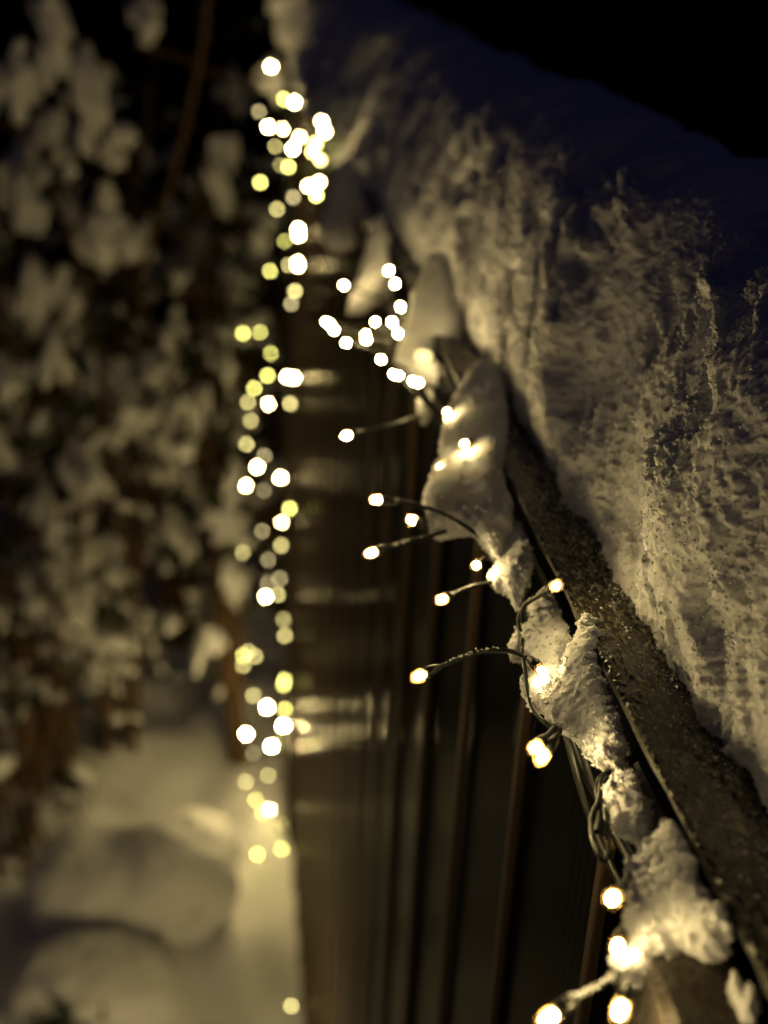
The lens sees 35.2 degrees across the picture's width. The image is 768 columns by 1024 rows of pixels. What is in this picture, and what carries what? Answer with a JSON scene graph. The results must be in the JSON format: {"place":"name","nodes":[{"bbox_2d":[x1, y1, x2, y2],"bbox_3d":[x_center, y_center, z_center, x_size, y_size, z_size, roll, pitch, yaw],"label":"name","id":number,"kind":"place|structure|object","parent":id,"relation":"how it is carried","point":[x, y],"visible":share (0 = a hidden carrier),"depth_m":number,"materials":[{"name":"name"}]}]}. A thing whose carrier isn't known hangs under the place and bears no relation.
{"place":"outdoors","nodes":[
{"label":"outdoors","id":0,"kind":"place"},
{"bbox_2d":[0,498,304,1023],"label":"snow ground","id":1,"kind":"structure","parent":0,"point":[242,967],"depth_m":3.63,"materials":[{"name":"white snow"}]},
{"bbox_2d":[0,519,154,878],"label":"snowy shrub","id":2,"kind":"object","parent":1,"relation":"on","point":[39,696],"visible":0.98,"depth_m":3.18,"materials":[{"name":"white snow"}]},
{"bbox_2d":[0,22,185,666],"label":"snowy shrub","id":3,"kind":"object","parent":1,"relation":"on","point":[174,211],"visible":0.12,"depth_m":3.66,"materials":[{"name":"white snow"}]},
{"bbox_2d":[3,929,184,1023],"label":"snow covered shrub","id":4,"kind":"object","parent":1,"relation":"on","point":[102,976],"visible":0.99,"depth_m":2.81,"materials":[{"name":"white snow"}]},
{"bbox_2d":[0,0,198,796],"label":"snowy shrub","id":5,"kind":"object","parent":1,"relation":"on","point":[100,242],"visible":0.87,"depth_m":3.02,"materials":[{"name":"snow"}]},
{"bbox_2d":[20,807,239,943],"bbox_3d":[-0.650,0.962,3.103,0.561,0.354,0.366,-1,26,-7],"label":"snow covered shrub","id":6,"kind":"object","parent":1,"relation":"on","point":[172,877],"visible":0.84,"depth_m":3.01,"materials":[{"name":"white snow"}]},
{"bbox_2d":[0,0,264,756],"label":"snowy shrub","id":7,"kind":"object","parent":1,"relation":"on","point":[82,474],"visible":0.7,"depth_m":3.15,"materials":[{"name":"snow"}]},
{"bbox_2d":[18,0,287,649],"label":"snowy shrub","id":8,"kind":"object","parent":1,"relation":"on","point":[237,93],"visible":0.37,"depth_m":3.76,"materials":[{"name":"white snow"}]},
{"bbox_2d":[111,55,286,765],"bbox_3d":[-0.462,-0.146,3.329,0.499,2.143,0.769,5,26,6],"label":"snowy shrub","id":9,"kind":"object","parent":1,"relation":"on","point":[226,519],"visible":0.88,"depth_m":3.22,"materials":[{"name":"snow"}]},
{"bbox_2d":[126,0,289,620],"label":"snowy shrub","id":10,"kind":"object","parent":1,"relation":"on","point":[271,471],"visible":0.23,"depth_m":4.26,"materials":[{"name":"white snow"}]},
{"bbox_2d":[0,0,767,508],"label":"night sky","id":11,"kind":"structure","parent":1,"relation":"on","point":[662,56],"depth_m":4.76,"materials":[{"name":"plant"}]},
{"bbox_2d":[285,67,767,1023],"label":"wooden fence","id":12,"kind":"object","parent":1,"relation":"on","point":[449,867],"visible":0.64,"depth_m":0.92,"materials":[{"name":"brown wood"}]},
{"bbox_2d":[241,65,340,1007],"bbox_3d":[-0.174,0.390,2.113,0.133,2.120,1.987,-1,26,-7],"label":"fairy light string","id":13,"kind":"object","parent":12,"relation":"attached to","point":[321,160],"visible":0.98,"depth_m":2.81,"materials":[{"name":"plastic"}]},
{"bbox_2d":[266,0,318,52],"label":"snow lump","id":14,"kind":"object","parent":12,"relation":"on","point":[293,20],"visible":0.34,"depth_m":2.57,"materials":[{"name":"white snow"}]},
{"bbox_2d":[317,159,364,252],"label":"snow clump","id":15,"kind":"object","parent":12,"relation":"on","point":[341,212],"visible":0.96,"depth_m":1.29,"materials":[{"name":"white snow"}]},
{"bbox_2d":[347,213,392,314],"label":"snow clump","id":16,"kind":"object","parent":12,"relation":"on","point":[375,264],"visible":0.92,"depth_m":1.06,"materials":[{"name":"white snow"}]},
{"bbox_2d":[416,389,433,424],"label":"snow clump","id":17,"kind":"object","parent":12,"relation":"on","point":[424,410],"visible":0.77,"depth_m":0.79,"materials":[{"name":"white snow"}]},
{"bbox_2d":[394,252,463,386],"bbox_3d":[0.030,-0.137,0.854,0.049,0.076,0.100,-1,26,-7],"label":"snow clump","id":18,"kind":"object","parent":12,"relation":"on","point":[434,305],"visible":0.99,"depth_m":0.85,"materials":[{"name":"white snow"}]},
{"bbox_2d":[288,72,635,1023],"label":"fairy light string","id":19,"kind":"object","parent":12,"relation":"attached to","point":[546,748],"visible":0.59,"depth_m":0.49,"materials":[{"name":"plastic"}]},
{"bbox_2d":[422,358,513,560],"bbox_3d":[0.046,-0.032,0.661,0.046,0.048,0.208,3,26,2],"label":"snow clump","id":20,"kind":"object","parent":12,"relation":"on","point":[466,485],"visible":0.99,"depth_m":0.64,"materials":[{"name":"white snow"}]},
{"bbox_2d":[487,520,533,611],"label":"snow clump","id":21,"kind":"object","parent":12,"relation":"on","point":[510,574],"visible":1,"depth_m":0.56,"materials":[{"name":"white snow"}]},
{"bbox_2d":[507,626,520,663],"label":"snow clump","id":22,"kind":"object","parent":12,"relation":"on","point":[513,644],"visible":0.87,"depth_m":0.52,"materials":[{"name":"white snow"}]},
{"bbox_2d":[287,0,767,896],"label":"snow bank","id":23,"kind":"structure","parent":12,"relation":"on","point":[605,250],"depth_m":0.63,"materials":[{"name":"white snow"}]},
{"bbox_2d":[519,586,572,714],"bbox_3d":[0.068,0.057,0.510,0.022,0.024,0.078,4,26,4],"label":"snow clump","id":24,"kind":"object","parent":12,"relation":"on","point":[545,634],"visible":0.9,"depth_m":0.50,"materials":[{"name":"white snow"}]},
{"bbox_2d":[542,612,629,776],"bbox_3d":[0.075,0.071,0.464,0.027,0.032,0.080,2,26,-2],"label":"snow clump","id":25,"kind":"object","parent":12,"relation":"on","point":[580,709],"visible":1,"depth_m":0.46,"materials":[{"name":"white snow"}]},
{"bbox_2d":[601,760,654,848],"bbox_3d":[0.083,0.100,0.417,0.017,0.017,0.043,-1,26,-7],"label":"snow clump","id":26,"kind":"object","parent":12,"relation":"on","point":[629,809],"visible":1,"depth_m":0.41,"materials":[{"name":"white snow"}]},
{"bbox_2d":[607,818,733,989],"bbox_3d":[0.081,0.120,0.372,0.033,0.033,0.057,-1,26,-7],"label":"snow clump","id":27,"kind":"object","parent":12,"relation":"on","point":[672,909],"visible":1,"depth_m":0.36,"materials":[{"name":"white snow"}]},
{"bbox_2d":[727,970,761,1023],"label":"snow clump","id":28,"kind":"object","parent":12,"relation":"on","point":[745,1001],"visible":1,"depth_m":0.33,"materials":[{"name":"white snow"}]}
]}

